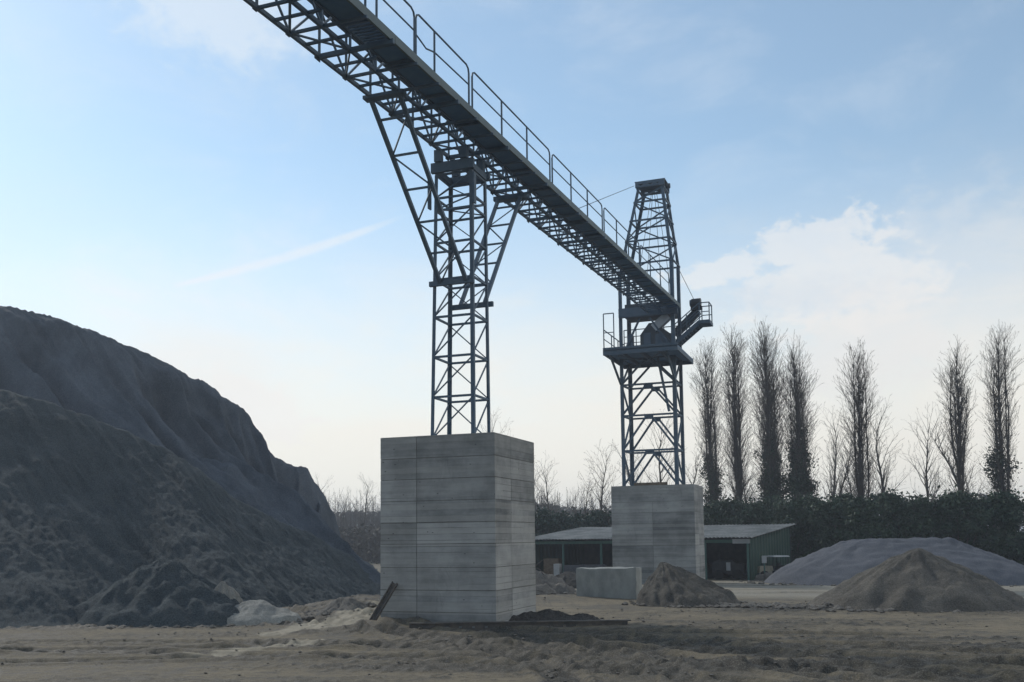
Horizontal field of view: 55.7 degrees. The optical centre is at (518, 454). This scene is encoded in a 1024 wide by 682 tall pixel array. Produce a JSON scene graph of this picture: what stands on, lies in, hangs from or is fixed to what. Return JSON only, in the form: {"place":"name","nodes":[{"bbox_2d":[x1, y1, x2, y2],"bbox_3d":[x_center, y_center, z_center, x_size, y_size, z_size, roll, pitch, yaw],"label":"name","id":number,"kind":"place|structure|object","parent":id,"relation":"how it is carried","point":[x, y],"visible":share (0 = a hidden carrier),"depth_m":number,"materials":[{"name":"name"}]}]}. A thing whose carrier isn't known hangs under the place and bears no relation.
{"place":"outdoors","nodes":[
{"label":"outdoors","id":0,"kind":"place"},
{"bbox_2d":[0,560,1023,681],"bbox_3d":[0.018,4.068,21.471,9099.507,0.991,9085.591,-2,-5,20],"label":"ground","id":1,"kind":"structure","parent":0,"point":[725,653],"depth_m":20.02,"materials":[{"name":"beige sand"}]},
{"bbox_2d":[74,556,249,627],"bbox_3d":[-10.127,3.956,28.159,7.126,2.028,4.461,-2,-5,20],"label":"earth heap","id":2,"kind":"object","parent":1,"relation":"on","point":[160,591],"visible":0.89,"depth_m":26.99,"materials":[{"name":"soil"}]},
{"bbox_2d":[0,390,379,628],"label":"gravel pile","id":3,"kind":"object","parent":1,"relation":"on","point":[90,506],"visible":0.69,"depth_m":34.37,"materials":[{"name":"gravel"}]},
{"bbox_2d":[0,306,379,583],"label":"gravel pile","id":4,"kind":"object","parent":1,"relation":"on","point":[209,431],"visible":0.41,"depth_m":48.24,"materials":[{"name":"grey gravel"}]},
{"bbox_2d":[214,581,242,602],"bbox_3d":[-8.428,4.242,27.524,1.474,1.287,1.793,-2,-5,20],"label":"sand heap","id":5,"kind":"object","parent":1,"relation":"on","point":[229,592],"visible":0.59,"depth_m":27.45,"materials":[{"name":"grey sand"}]},
{"bbox_2d":[227,600,302,625],"bbox_3d":[-7.554,4.441,27.041,3.644,0.788,1.974,-2,-5,20],"label":"sand heap","id":6,"kind":"object","parent":1,"relation":"on","point":[254,612],"visible":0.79,"depth_m":26.34,"materials":[{"name":"grey sand"}]},
{"bbox_2d":[315,597,368,614],"bbox_3d":[-5.045,4.376,27.555,2.022,0.630,1.405,-2,-5,20],"label":"earth heap","id":7,"kind":"object","parent":1,"relation":"on","point":[345,603],"visible":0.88,"depth_m":27.29,"materials":[{"name":"soil"}]},
{"bbox_2d":[334,488,350,528],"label":"bare tree","id":8,"kind":"object","parent":1,"relation":"on","point":[343,512],"visible":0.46,"depth_m":126.99,"materials":[{"name":"brown plant"}]},
{"bbox_2d":[352,477,378,553],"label":"bare tree","id":9,"kind":"object","parent":1,"relation":"on","point":[365,515],"visible":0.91,"depth_m":113.56,"materials":[{"name":"brown plant"}]},
{"bbox_2d":[369,494,380,549],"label":"bare tree","id":10,"kind":"object","parent":1,"relation":"on","point":[378,521],"visible":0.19,"depth_m":116.69,"materials":[{"name":"brown plant"}]},
{"bbox_2d":[369,581,397,619],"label":"leaning beam","id":11,"kind":"structure","parent":1,"relation":"on","point":[384,600],"depth_m":25.37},
{"bbox_2d":[380,432,535,627],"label":"concrete pier","id":12,"kind":"structure","parent":1,"relation":"on","point":[457,516],"depth_m":25.57,"materials":[{"name":"grey concrete"}]},
{"bbox_2d":[363,88,526,434],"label":"lattice tower","id":13,"kind":"structure","parent":12,"relation":"on","point":[472,177],"depth_m":27.17,"materials":[{"name":"metal"}]},
{"bbox_2d":[243,0,680,312],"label":"conveyor bridge","id":14,"kind":"structure","parent":13,"relation":"on","point":[363,27],"depth_m":25.88,"materials":[{"name":"paint"}]},
{"bbox_2d":[327,484,611,562],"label":"sapling wood","id":15,"kind":"object","parent":1,"relation":"on","point":[376,522],"visible":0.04,"depth_m":119.24,"materials":[{"name":"brown plant"}]},
{"bbox_2d":[338,521,609,563],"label":"scrub","id":16,"kind":"object","parent":1,"relation":"on","point":[372,532],"visible":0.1,"depth_m":110.99,"materials":[{"name":"plant"}]},
{"bbox_2d":[481,411,512,434],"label":"bare tree","id":17,"kind":"object","parent":1,"relation":"on","point":[498,421],"visible":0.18,"depth_m":87.29,"materials":[{"name":"brown plant"}]},
{"bbox_2d":[0,578,1023,681],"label":"clods","id":18,"kind":"object","parent":1,"relation":"on","point":[824,605],"visible":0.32,"depth_m":29.34,"materials":[{"name":"brown soil"}]},
{"bbox_2d":[409,619,630,630],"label":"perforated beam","id":19,"kind":"structure","parent":1,"relation":"on","point":[479,626],"depth_m":24.55,"materials":[{"name":"grey metal"}]},
{"bbox_2d":[534,461,558,534],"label":"bare tree","id":20,"kind":"object","parent":1,"relation":"on","point":[539,492],"visible":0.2,"depth_m":95.98,"materials":[{"name":"brown plant"}]},
{"bbox_2d":[534,505,561,535],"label":"conifer shrub","id":21,"kind":"object","parent":1,"relation":"on","point":[545,522],"visible":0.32,"depth_m":73.19,"materials":[{"name":"green plant"}]},
{"bbox_2d":[544,558,561,574],"bbox_3d":[2.231,7.369,62.955,1.000,1.220,0.800,-2,-5,20],"label":"wooden crate","id":22,"kind":"object","parent":1,"relation":"on","point":[549,563],"visible":0.58,"depth_m":62.66,"materials":[{"name":"brown wood"}]},
{"bbox_2d":[534,454,572,514],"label":"bare tree","id":23,"kind":"object","parent":1,"relation":"on","point":[547,504],"visible":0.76,"depth_m":87.57,"materials":[{"name":"brown plant"}]},
{"bbox_2d":[509,609,599,620],"bbox_3d":[0.735,4.394,25.994,3.567,0.517,2.064,-2,-5,20],"label":"soil heap","id":24,"kind":"object","parent":1,"relation":"on","point":[547,615],"visible":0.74,"depth_m":25.64,"materials":[{"name":"brown soil"}]},
{"bbox_2d":[536,570,575,594],"bbox_3d":[-1.266,5.331,42.017,8.559,1.995,5.315,-2,-5,20],"label":"rubble heap","id":25,"kind":"object","parent":1,"relation":"on","point":[548,583],"visible":0.11,"depth_m":40.36,"materials":[{"name":"grey gravel"}]},
{"bbox_2d":[554,564,561,575],"bbox_3d":[2.464,7.333,61.107,0.380,0.870,0.500,-2,-5,20],"label":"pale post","id":26,"kind":"object","parent":1,"relation":"on","point":[557,569],"visible":0.64,"depth_m":60.89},
{"bbox_2d":[552,508,573,529],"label":"conifer shrub","id":27,"kind":"object","parent":1,"relation":"on","point":[563,517],"visible":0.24,"depth_m":74.75,"materials":[{"name":"green plant"}]},
{"bbox_2d":[556,571,576,588],"bbox_3d":[3.131,6.256,48.053,3.987,0.939,2.624,-2,-5,20],"label":"soil heap","id":28,"kind":"object","parent":1,"relation":"on","point":[568,578],"visible":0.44,"depth_m":47.63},
{"bbox_2d":[553,510,603,532],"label":"conifer shrub","id":29,"kind":"object","parent":1,"relation":"on","point":[579,520],"visible":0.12,"depth_m":72.31,"materials":[{"name":"green plant"}]},
{"bbox_2d":[564,564,605,571],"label":"barrier block","id":30,"kind":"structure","parent":1,"relation":"on","point":[570,568],"depth_m":60.54,"materials":[{"name":"grey concrete"}]},
{"bbox_2d":[571,473,598,515],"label":"bare tree","id":31,"kind":"object","parent":1,"relation":"on","point":[587,490],"visible":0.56,"depth_m":77.08,"materials":[{"name":"brown plant"}]},
{"bbox_2d":[585,507,611,526],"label":"conifer shrub","id":32,"kind":"object","parent":1,"relation":"on","point":[599,516],"visible":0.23,"depth_m":73.80,"materials":[{"name":"green plant"}]},
{"bbox_2d":[582,439,619,520],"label":"bare tree","id":33,"kind":"object","parent":1,"relation":"on","point":[602,492],"visible":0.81,"depth_m":75.19,"materials":[{"name":"brown plant"}]},
{"bbox_2d":[576,567,641,598],"bbox_3d":[3.546,5.092,37.948,2.454,1.377,1.029,-2,-5,20],"label":"concrete block","id":34,"kind":"object","parent":1,"relation":"on","point":[616,582],"depth_m":37.48,"materials":[{"name":"grey concrete"}]},
{"bbox_2d":[611,439,651,482],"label":"bare tree","id":35,"kind":"object","parent":1,"relation":"on","point":[634,465],"visible":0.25,"depth_m":87.61,"materials":[{"name":"brown plant"}]},
{"bbox_2d":[611,484,704,583],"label":"concrete pier","id":36,"kind":"structure","parent":1,"relation":"on","point":[653,526],"depth_m":51.49,"materials":[{"name":"grey concrete"}]},
{"bbox_2d":[580,178,712,485],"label":"lattice tower","id":37,"kind":"structure","parent":36,"relation":"on","point":[659,346],"depth_m":53.12,"materials":[{"name":"metal"}]},
{"bbox_2d":[634,482,667,485],"bbox_3d":[7.085,1.581,51.977,1.800,0.158,0.150,-2,-5,20],"label":"timber bearer","id":38,"kind":"object","parent":36,"relation":"on","point":[652,483],"visible":1,"depth_m":51.87,"materials":[{"name":"brown wood"}]},
{"bbox_2d":[637,409,687,484],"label":"bare tree","id":39,"kind":"object","parent":1,"relation":"on","point":[661,471],"visible":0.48,"depth_m":90.70,"materials":[{"name":"brown plant"}]},
{"bbox_2d":[535,523,795,579],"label":"open shed","id":40,"kind":"structure","parent":1,"relation":"on","point":[750,545],"depth_m":62.95,"materials":[{"name":"metal"}]},
{"bbox_2d":[335,492,1023,531],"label":"wood","id":41,"kind":"object","parent":1,"relation":"on","point":[570,511],"visible":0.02,"depth_m":202.83,"materials":[{"name":"brown wood"}]},
{"bbox_2d":[636,562,740,606],"bbox_3d":[5.989,4.593,34.117,3.849,1.597,4.007,-2,-5,20],"label":"gravel pile","id":42,"kind":"object","parent":1,"relation":"on","point":[666,584],"visible":0.96,"depth_m":33.32,"materials":[{"name":"grey gravel"}]},
{"bbox_2d":[685,437,707,489],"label":"bare tree","id":43,"kind":"object","parent":1,"relation":"on","point":[694,477],"visible":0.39,"depth_m":87.86,"materials":[{"name":"brown plant"}]},
{"bbox_2d":[689,337,734,505],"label":"poplar tree","id":44,"kind":"object","parent":1,"relation":"on","point":[713,476],"visible":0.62,"depth_m":79.61,"materials":[{"name":"brown plant"}]},
{"bbox_2d":[703,500,731,524],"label":"evergreen shrub","id":45,"kind":"object","parent":1,"relation":"on","point":[712,516],"visible":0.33,"depth_m":69.75,"materials":[{"name":"green plant"}]},
{"bbox_2d":[707,563,729,577],"bbox_3d":[9.093,6.975,62.275,9.059,2.091,4.747,-2,-5,20],"label":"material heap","id":46,"kind":"object","parent":1,"relation":"on","point":[709,572],"visible":0.01,"depth_m":60.55,"materials":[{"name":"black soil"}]},
{"bbox_2d":[712,553,746,578],"bbox_3d":[12.980,6.675,57.989,2.663,1.600,1.250,-2,-5,20],"label":"tractor","id":47,"kind":"object","parent":1,"relation":"on","point":[734,568],"visible":0.92,"depth_m":57.66,"materials":[{"name":"metal"}]},
{"bbox_2d":[711,494,747,521],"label":"evergreen shrub","id":48,"kind":"object","parent":1,"relation":"on","point":[728,502],"visible":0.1,"depth_m":70.66,"materials":[{"name":"green plant"}]},
{"bbox_2d":[713,322,760,502],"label":"poplar tree","id":49,"kind":"object","parent":1,"relation":"on","point":[738,471],"visible":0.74,"depth_m":80.74,"materials":[{"name":"brown plant"}]},
{"bbox_2d":[721,497,770,524],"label":"evergreen shrub","id":50,"kind":"object","parent":1,"relation":"on","point":[750,513],"visible":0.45,"depth_m":68.91,"materials":[{"name":"green plant"}]},
{"bbox_2d":[742,451,756,503],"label":"bare tree","id":51,"kind":"object","parent":1,"relation":"on","point":[746,486],"visible":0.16,"depth_m":86.31,"materials":[{"name":"brown plant"}]},
{"bbox_2d":[755,574,764,580],"bbox_3d":[13.783,7.109,55.250,0.570,0.638,0.626,-2,-5,20],"label":"boulder","id":52,"kind":"object","parent":1,"relation":"on","point":[760,577],"visible":0.62,"depth_m":55.05,"materials":[{"name":"grey stone"}]},
{"bbox_2d":[762,556,766,572],"bbox_3d":[14.160,6.545,55.822,0.260,1.420,0.160,-2,-5,20],"label":"meter post","id":53,"kind":"object","parent":1,"relation":"on","point":[764,559],"visible":0.78,"depth_m":55.79,"materials":[{"name":"grey metal"}]},
{"bbox_2d":[740,316,794,501],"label":"poplar tree","id":54,"kind":"object","parent":1,"relation":"on","point":[769,480],"visible":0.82,"depth_m":77.77,"materials":[{"name":"brown plant"}]},
{"bbox_2d":[764,572,772,579],"bbox_3d":[14.221,7.108,55.162,0.729,0.798,0.692,-4,-6,36],"label":"boulder","id":55,"kind":"object","parent":1,"relation":"on","point":[766,574],"visible":0.42,"depth_m":55.00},
{"bbox_2d":[757,494,784,523],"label":"evergreen shrub","id":56,"kind":"object","parent":1,"relation":"on","point":[770,501],"visible":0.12,"depth_m":70.43,"materials":[{"name":"green plant"}]},
{"bbox_2d":[757,555,789,573],"bbox_3d":[14.815,6.668,57.066,2.146,1.411,1.224,2,-6,-30],"label":"canopied tractor","id":57,"kind":"object","parent":1,"relation":"on","point":[772,568],"visible":0.35,"depth_m":56.81,"materials":[{"name":"paint"}]},
{"bbox_2d":[764,492,816,561],"bbox_3d":[18.270,5.397,65.541,4.760,5.854,4.121,0,-5,-5],"label":"evergreen shrub","id":58,"kind":"object","parent":1,"relation":"on","point":[790,512],"visible":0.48,"depth_m":64.84,"materials":[{"name":"green plant"}]},
{"bbox_2d":[774,329,822,500],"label":"poplar tree","id":59,"kind":"object","parent":1,"relation":"on","point":[800,479],"visible":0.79,"depth_m":76.17,"materials":[{"name":"brown plant"}]},
{"bbox_2d":[791,492,826,560],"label":"evergreen shrub","id":60,"kind":"object","parent":1,"relation":"on","point":[810,500],"visible":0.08,"depth_m":66.97,"materials":[{"name":"green plant"}]},
{"bbox_2d":[795,494,850,557],"bbox_3d":[20.230,5.355,63.588,4.275,5.610,4.510,0,-5,-7],"label":"evergreen shrub","id":61,"kind":"object","parent":1,"relation":"on","point":[821,514],"visible":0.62,"depth_m":63.23,"materials":[{"name":"green plant"}]},
{"bbox_2d":[818,401,848,500],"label":"bare tree","id":62,"kind":"object","parent":1,"relation":"on","point":[834,469],"visible":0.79,"depth_m":87.45,"materials":[{"name":"brown plant"}]},
{"bbox_2d":[814,426,864,499],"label":"bare tree","id":63,"kind":"object","parent":1,"relation":"on","point":[840,487],"visible":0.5,"depth_m":80.67,"materials":[{"name":"brown plant"}]},
{"bbox_2d":[819,490,860,532],"bbox_3d":[22.257,5.355,65.308,5.185,5.852,4.136,-2,-5,20],"label":"evergreen shrub","id":64,"kind":"object","parent":1,"relation":"on","point":[844,496],"visible":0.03,"depth_m":64.98,"materials":[{"name":"green plant"}]},
{"bbox_2d":[825,440,855,492],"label":"bare tree","id":65,"kind":"object","parent":1,"relation":"on","point":[844,468],"visible":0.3,"depth_m":80.45,"materials":[{"name":"brown plant"}]},
{"bbox_2d":[834,340,886,499],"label":"poplar tree","id":66,"kind":"object","parent":1,"relation":"on","point":[859,465],"visible":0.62,"depth_m":71.79,"materials":[{"name":"brown plant"}]},
{"bbox_2d":[830,493,894,543],"bbox_3d":[21.971,5.210,61.974,4.923,5.597,4.218,-2,-5,20],"label":"evergreen shrub","id":67,"kind":"object","parent":1,"relation":"on","point":[863,519],"visible":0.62,"depth_m":61.35,"materials":[{"name":"green plant"}]},
{"bbox_2d":[847,394,912,493],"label":"bare tree","id":68,"kind":"object","parent":1,"relation":"on","point":[881,475],"visible":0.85,"depth_m":81.06,"materials":[{"name":"brown plant"}]},
{"bbox_2d":[764,537,1023,585],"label":"gravel pile","id":69,"kind":"object","parent":1,"relation":"on","point":[838,563],"visible":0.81,"depth_m":49.12,"materials":[{"name":"grey gravel"}]},
{"bbox_2d":[867,488,934,537],"bbox_3d":[24.267,5.112,63.337,5.529,5.927,4.348,-2,-5,20],"label":"evergreen shrub","id":70,"kind":"object","parent":1,"relation":"on","point":[891,501],"visible":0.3,"depth_m":62.73,"materials":[{"name":"green plant"}]},
{"bbox_2d":[792,532,1023,564],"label":"thicket","id":71,"kind":"object","parent":1,"relation":"on","point":[1005,556],"visible":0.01,"depth_m":63.32,"materials":[{"name":"green plant"}]},
{"bbox_2d":[809,548,1023,612],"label":"gravel pile","id":72,"kind":"object","parent":1,"relation":"on","point":[918,580],"visible":0.98,"depth_m":29.86,"materials":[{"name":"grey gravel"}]},
{"bbox_2d":[884,491,949,538],"bbox_3d":[26.072,5.195,62.622,5.466,5.642,4.841,-2,-5,20],"label":"evergreen shrub","id":73,"kind":"object","parent":1,"relation":"on","point":[920,507],"visible":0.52,"depth_m":62.15,"materials":[{"name":"green plant"}]},
{"bbox_2d":[901,403,947,502],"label":"bare tree","id":74,"kind":"object","parent":1,"relation":"on","point":[925,475],"visible":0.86,"depth_m":82.18,"materials":[{"name":"brown plant"}]},
{"bbox_2d":[933,334,977,514],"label":"poplar tree","id":75,"kind":"object","parent":1,"relation":"on","point":[959,438],"visible":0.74,"depth_m":73.17,"materials":[{"name":"brown plant"}]},
{"bbox_2d":[926,404,988,498],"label":"bare tree","id":76,"kind":"object","parent":1,"relation":"on","point":[943,455],"visible":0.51,"depth_m":82.34,"materials":[{"name":"brown plant"}]},
{"bbox_2d":[924,484,1015,559],"bbox_3d":[28.699,4.910,62.440,5.852,6.074,4.873,-5,-7,44],"label":"evergreen shrub","id":77,"kind":"object","parent":1,"relation":"on","point":[954,507],"visible":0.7,"depth_m":62.16,"materials":[{"name":"green plant"}]},
{"bbox_2d":[959,486,1023,564],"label":"evergreen shrub","id":78,"kind":"object","parent":1,"relation":"on","point":[1006,508],"visible":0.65,"depth_m":61.99,"materials":[{"name":"green plant"}]},
{"bbox_2d":[972,322,1023,535],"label":"poplar tree","id":79,"kind":"object","parent":1,"relation":"on","point":[998,462],"visible":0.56,"depth_m":74.03,"materials":[{"name":"brown plant"}]},
{"bbox_2d":[0,0,1023,531],"label":"sky","id":80,"kind":"structure","parent":0,"point":[184,184],"materials":[{"name":"blue"}]}
]}

